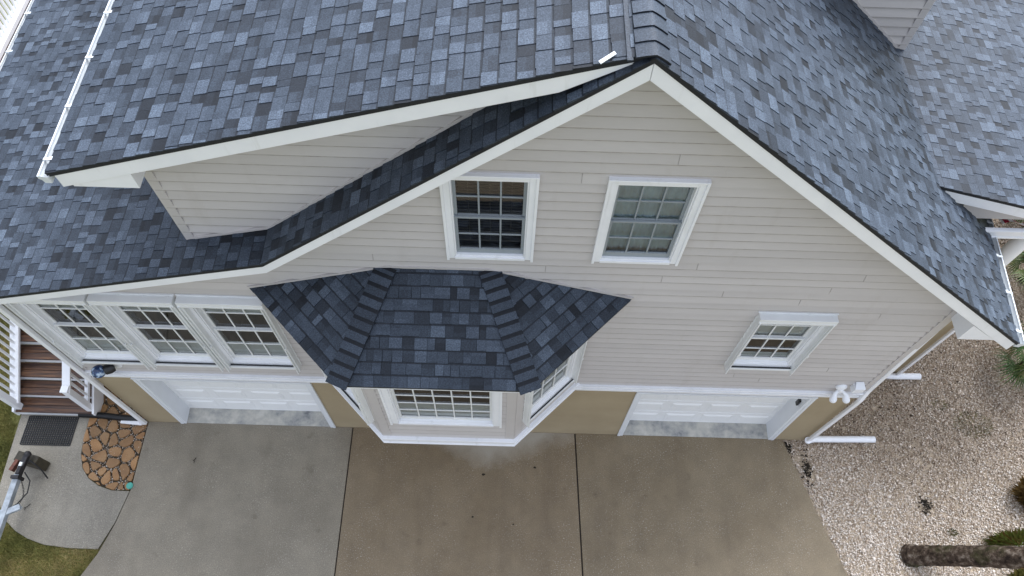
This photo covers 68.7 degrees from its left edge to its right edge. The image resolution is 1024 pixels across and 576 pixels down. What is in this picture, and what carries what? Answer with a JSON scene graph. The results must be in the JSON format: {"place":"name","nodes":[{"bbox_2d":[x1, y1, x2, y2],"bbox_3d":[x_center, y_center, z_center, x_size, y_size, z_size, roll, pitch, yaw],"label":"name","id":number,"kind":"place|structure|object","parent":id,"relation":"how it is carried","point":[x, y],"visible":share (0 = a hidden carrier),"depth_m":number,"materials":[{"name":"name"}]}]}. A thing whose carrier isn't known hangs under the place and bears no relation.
{"place":"outdoors","nodes":[
{"label":"outdoors","id":0,"kind":"place"},
{"bbox_2d":[0,414,129,549],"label":"patio","id":1,"kind":"structure","parent":0,"point":[72,505],"depth_m":13.28,"materials":[{"name":"concrete"}]},
{"bbox_2d":[14,451,49,470],"bbox_3d":[-8.565,3.092,13.386,0.410,0.400,0.170,14,62,6],"label":"timber block","id":2,"kind":"object","parent":1,"relation":"on","point":[42,464],"depth_m":13.25,"materials":[{"name":"wood"}]},
{"bbox_2d":[0,451,47,538],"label":"boat trailer","id":3,"kind":"object","parent":2,"relation":"on","point":[17,478],"visible":1,"depth_m":12.85,"materials":[{"name":"metal"}]},
{"bbox_2d":[20,415,78,445],"bbox_3d":[-8.550,2.637,13.861,0.916,0.019,0.556,2,61,0],"label":"door mat","id":4,"kind":"object","parent":1,"relation":"on","point":[60,432],"depth_m":13.85,"materials":[{"name":"black rubber"}]},
{"bbox_2d":[0,314,103,415],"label":"outdoor staircase","id":5,"kind":"structure","parent":1,"relation":"on","point":[72,393],"depth_m":13.86,"materials":[{"name":"brown wood"}]},
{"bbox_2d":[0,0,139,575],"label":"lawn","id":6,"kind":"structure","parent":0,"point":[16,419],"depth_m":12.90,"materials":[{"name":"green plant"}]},
{"bbox_2d":[0,0,30,62],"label":"wooden deck","id":7,"kind":"structure","parent":6,"relation":"on","point":[13,18],"depth_m":15.28,"materials":[{"name":"white wood"}]},
{"bbox_2d":[81,386,148,490],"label":"flagstone path","id":8,"kind":"structure","parent":0,"point":[128,454],"depth_m":13.73,"materials":[{"name":"brown stone"}]},
{"bbox_2d":[78,412,141,420],"bbox_3d":[-7.483,2.393,13.959,1.167,0.117,0.133,4,61,1],"label":"drain pipe","id":9,"kind":"object","parent":8,"relation":"on","point":[109,416],"visible":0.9,"depth_m":13.92,"materials":[{"name":"black plastic"}]},
{"bbox_2d":[83,399,147,489],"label":"path pebbles","id":10,"kind":"object","parent":8,"relation":"on","point":[111,447],"visible":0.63,"depth_m":13.74,"materials":[{"name":"black gravel"}]},
{"bbox_2d":[126,482,132,489],"bbox_3d":[-6.833,3.544,13.416,0.116,0.076,0.116,2,61,0],"label":"valve cover","id":11,"kind":"object","parent":8,"relation":"on","point":[129,485],"visible":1,"depth_m":13.38,"materials":[{"name":"green plastic"}]},
{"bbox_2d":[81,422,352,575],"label":"driveway","id":12,"kind":"structure","parent":0,"point":[247,500],"depth_m":13.29,"materials":[{"name":"grey concrete"}]},
{"bbox_2d":[334,429,352,575],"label":"driveway joint","id":13,"kind":"object","parent":12,"relation":"on","point":[343,504],"visible":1,"depth_m":13.34,"materials":[{"name":"concrete"}]},
{"bbox_2d":[335,427,581,575],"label":"driveway","id":14,"kind":"structure","parent":0,"point":[410,509],"depth_m":13.32,"materials":[{"name":"brown concrete"}]},
{"bbox_2d":[574,434,582,575],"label":"driveway joint","id":15,"kind":"object","parent":14,"relation":"on","point":[578,504],"visible":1,"depth_m":13.41,"materials":[{"name":"concrete"}]},
{"bbox_2d":[576,434,846,575],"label":"driveway","id":16,"kind":"structure","parent":0,"point":[674,506],"depth_m":13.39,"materials":[{"name":"brown concrete"}]},
{"bbox_2d":[784,442,792,457],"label":"leaf litter","id":17,"kind":"object","parent":16,"relation":"on","point":[789,446],"visible":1,"depth_m":14.01,"materials":[{"name":"black plant"}]},
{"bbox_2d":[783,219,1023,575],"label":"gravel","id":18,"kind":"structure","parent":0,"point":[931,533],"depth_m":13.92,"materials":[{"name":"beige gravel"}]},
{"bbox_2d":[947,528,958,536],"bbox_3d":[7.818,4.326,13.279,0.191,0.077,0.174,-26,65,-15],"label":"weed patch","id":19,"kind":"object","parent":18,"relation":"on","point":[953,531],"visible":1,"depth_m":13.30,"materials":[{"name":"green plant"}]},
{"bbox_2d":[953,411,992,437],"bbox_3d":[8.785,2.600,14.288,0.810,0.050,0.561,2,61,0],"label":"weed patch","id":20,"kind":"object","parent":18,"relation":"on","point":[991,427],"visible":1,"depth_m":14.29,"materials":[{"name":"green plant"}]},
{"bbox_2d":[982,526,1023,546],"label":"grass clump","id":21,"kind":"object","parent":18,"relation":"on","point":[1015,537],"visible":0.56,"depth_m":13.20,"materials":[{"name":"green plant"}]},
{"bbox_2d":[991,320,1023,390],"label":"shrub","id":22,"kind":"object","parent":18,"relation":"on","point":[1018,367],"visible":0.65,"depth_m":14.37,"materials":[{"name":"green plant"}]},
{"bbox_2d":[1006,252,1023,290],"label":"palmetto","id":23,"kind":"object","parent":18,"relation":"on","point":[1020,279],"visible":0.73,"depth_m":15.63,"materials":[{"name":"green plant"}]},
{"bbox_2d":[1007,569,1023,575],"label":"grass clump","id":24,"kind":"object","parent":18,"relation":"on","point":[1019,572],"visible":0.92,"depth_m":12.85,"materials":[{"name":"green plant"}]},
{"bbox_2d":[1009,475,1023,511],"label":"grass clump","id":25,"kind":"object","parent":18,"relation":"on","point":[1018,491],"visible":1,"depth_m":13.47,"materials":[{"name":"plant"}]},
{"bbox_2d":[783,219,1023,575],"bbox_3d":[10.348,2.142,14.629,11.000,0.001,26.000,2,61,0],"label":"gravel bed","id":26,"kind":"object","parent":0,"point":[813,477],"depth_m":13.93,"materials":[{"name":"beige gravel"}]},
{"bbox_2d":[800,446,814,492],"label":"leaf litter","id":27,"kind":"object","parent":26,"relation":"on","point":[807,468],"visible":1,"depth_m":13.81,"materials":[{"name":"black plant"}]},
{"bbox_2d":[918,494,932,514],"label":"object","id":28,"kind":"object","parent":26,"relation":"on","point":[925,502],"visible":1,"depth_m":13.53,"materials":[{"name":"plant"}]},
{"bbox_2d":[901,544,1023,568],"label":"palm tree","id":29,"kind":"object","parent":26,"relation":"on","point":[980,556],"visible":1,"depth_m":12.27,"materials":[{"name":"plant"}]},
{"label":"ground","id":30,"kind":"structure","parent":0,"visible":0},
{"bbox_2d":[0,0,1023,446],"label":"house","id":31,"kind":"structure","parent":30,"relation":"on","point":[480,222],"depth_m":8.63,"materials":[{"name":"plastic"}]},
{"bbox_2d":[4,294,150,369],"bbox_3d":[-5.960,0.297,10.613,1.090,2.185,0.912,2,61,0],"label":"window","id":32,"kind":"structure","parent":31,"relation":"in","point":[69,323],"depth_m":10.73,"materials":[{"name":"white plastic"}]},
{"bbox_2d":[91,364,122,377],"bbox_3d":[-6.215,1.237,11.504,0.450,0.225,0.207,-22,64,-13],"label":"wall lamp","id":33,"kind":"object","parent":31,"relation":"attached to","point":[99,371],"visible":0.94,"depth_m":11.42,"materials":[{"name":"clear glass"}]},
{"bbox_2d":[86,292,224,371],"bbox_3d":[-4.855,0.329,10.620,1.100,2.205,0.912,2,61,0],"label":"window","id":34,"kind":"structure","parent":31,"relation":"in","point":[152,324],"depth_m":10.60,"materials":[{"name":"white plastic"}]},
{"bbox_2d":[130,378,335,427],"bbox_3d":[-4.702,1.892,13.116,2.880,2.290,0.370,2,61,0],"label":"garage door","id":35,"kind":"structure","parent":31,"relation":"in","point":[187,400],"depth_m":13.63,"materials":[{"name":"paint"}]},
{"bbox_2d":[175,294,301,373],"bbox_3d":[-3.721,0.360,10.623,1.130,2.215,0.912,2,61,0],"label":"window","id":36,"kind":"structure","parent":31,"relation":"in","point":[240,329],"depth_m":10.70,"materials":[{"name":"white plastic"}]},
{"bbox_2d":[320,368,373,424],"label":"window","id":37,"kind":"structure","parent":31,"relation":"in","point":[358,400],"depth_m":10.61,"materials":[{"name":"white plastic"}]},
{"bbox_2d":[378,389,501,427],"bbox_3d":[-0.919,1.159,10.121,1.596,1.988,0.812,2,61,0],"label":"window","id":38,"kind":"structure","parent":31,"relation":"in","point":[406,407],"depth_m":10.66,"materials":[{"name":"white plastic"}]},
{"bbox_2d":[439,172,539,261],"bbox_3d":[-0.227,-1.038,8.053,0.976,1.563,0.812,2,61,0],"label":"window","id":39,"kind":"structure","parent":31,"relation":"in","point":[486,216],"depth_m":8.03,"materials":[{"name":"white plastic"}]},
{"bbox_2d":[522,340,587,427],"bbox_3d":[0.549,1.147,10.308,1.079,2.130,0.262,-40,69,-20],"label":"window","id":40,"kind":"structure","parent":31,"relation":"in","point":[556,382],"depth_m":10.94,"materials":[{"name":"white plastic"}]},
{"bbox_2d":[599,51,615,63],"bbox_3d":[0.707,-1.704,5.545,0.134,0.049,0.032,-25,64,-14],"label":"flashing strip","id":41,"kind":"object","parent":31,"relation":"on","point":[607,57],"visible":1,"depth_m":5.54,"materials":[{"name":"metal"}]},
{"bbox_2d":[591,176,711,265],"bbox_3d":[1.411,-0.717,7.907,0.986,1.553,0.182,2,61,0],"label":"window","id":42,"kind":"structure","parent":31,"relation":"in","point":[643,220],"depth_m":7.91,"materials":[{"name":"white plastic"}]},
{"bbox_2d":[617,392,817,439],"bbox_3d":[3.460,2.131,13.169,2.930,2.290,0.370,2,61,0],"label":"garage door","id":43,"kind":"structure","parent":31,"relation":"in","point":[649,413],"depth_m":13.70,"materials":[{"name":"paint"}]},
{"bbox_2d":[724,311,838,375],"bbox_3d":[3.651,0.462,10.477,1.030,1.745,0.902,2,61,0],"label":"window","id":44,"kind":"structure","parent":31,"relation":"in","point":[774,341],"depth_m":10.32,"materials":[{"name":"white plastic"}]},
{"bbox_2d":[795,399,800,405],"bbox_3d":[4.816,1.915,12.616,0.037,0.180,0.070,2,61,0],"label":"keypad","id":45,"kind":"object","parent":31,"relation":"attached to","point":[797,401],"visible":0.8,"depth_m":12.60,"materials":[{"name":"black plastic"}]},
{"bbox_2d":[829,384,849,403],"bbox_3d":[5.134,1.636,11.684,0.320,0.327,0.261,2,61,0],"label":"floodlight","id":46,"kind":"object","parent":31,"relation":"attached to","point":[840,389],"visible":0.98,"depth_m":11.69,"materials":[{"name":"white plastic"}]},
{"bbox_2d":[850,382,865,392],"bbox_3d":[5.343,1.536,11.568,0.160,0.200,0.118,2,61,0],"label":"junction box","id":47,"kind":"object","parent":31,"relation":"attached to","point":[857,387],"visible":1,"depth_m":11.51,"materials":[{"name":"white plastic"}]},
{"bbox_2d":[999,219,1023,225],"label":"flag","id":48,"kind":"object","parent":31,"relation":"attached to","point":[1003,221],"visible":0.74,"depth_m":12.95,"materials":[{"name":"fabric"}]}
]}

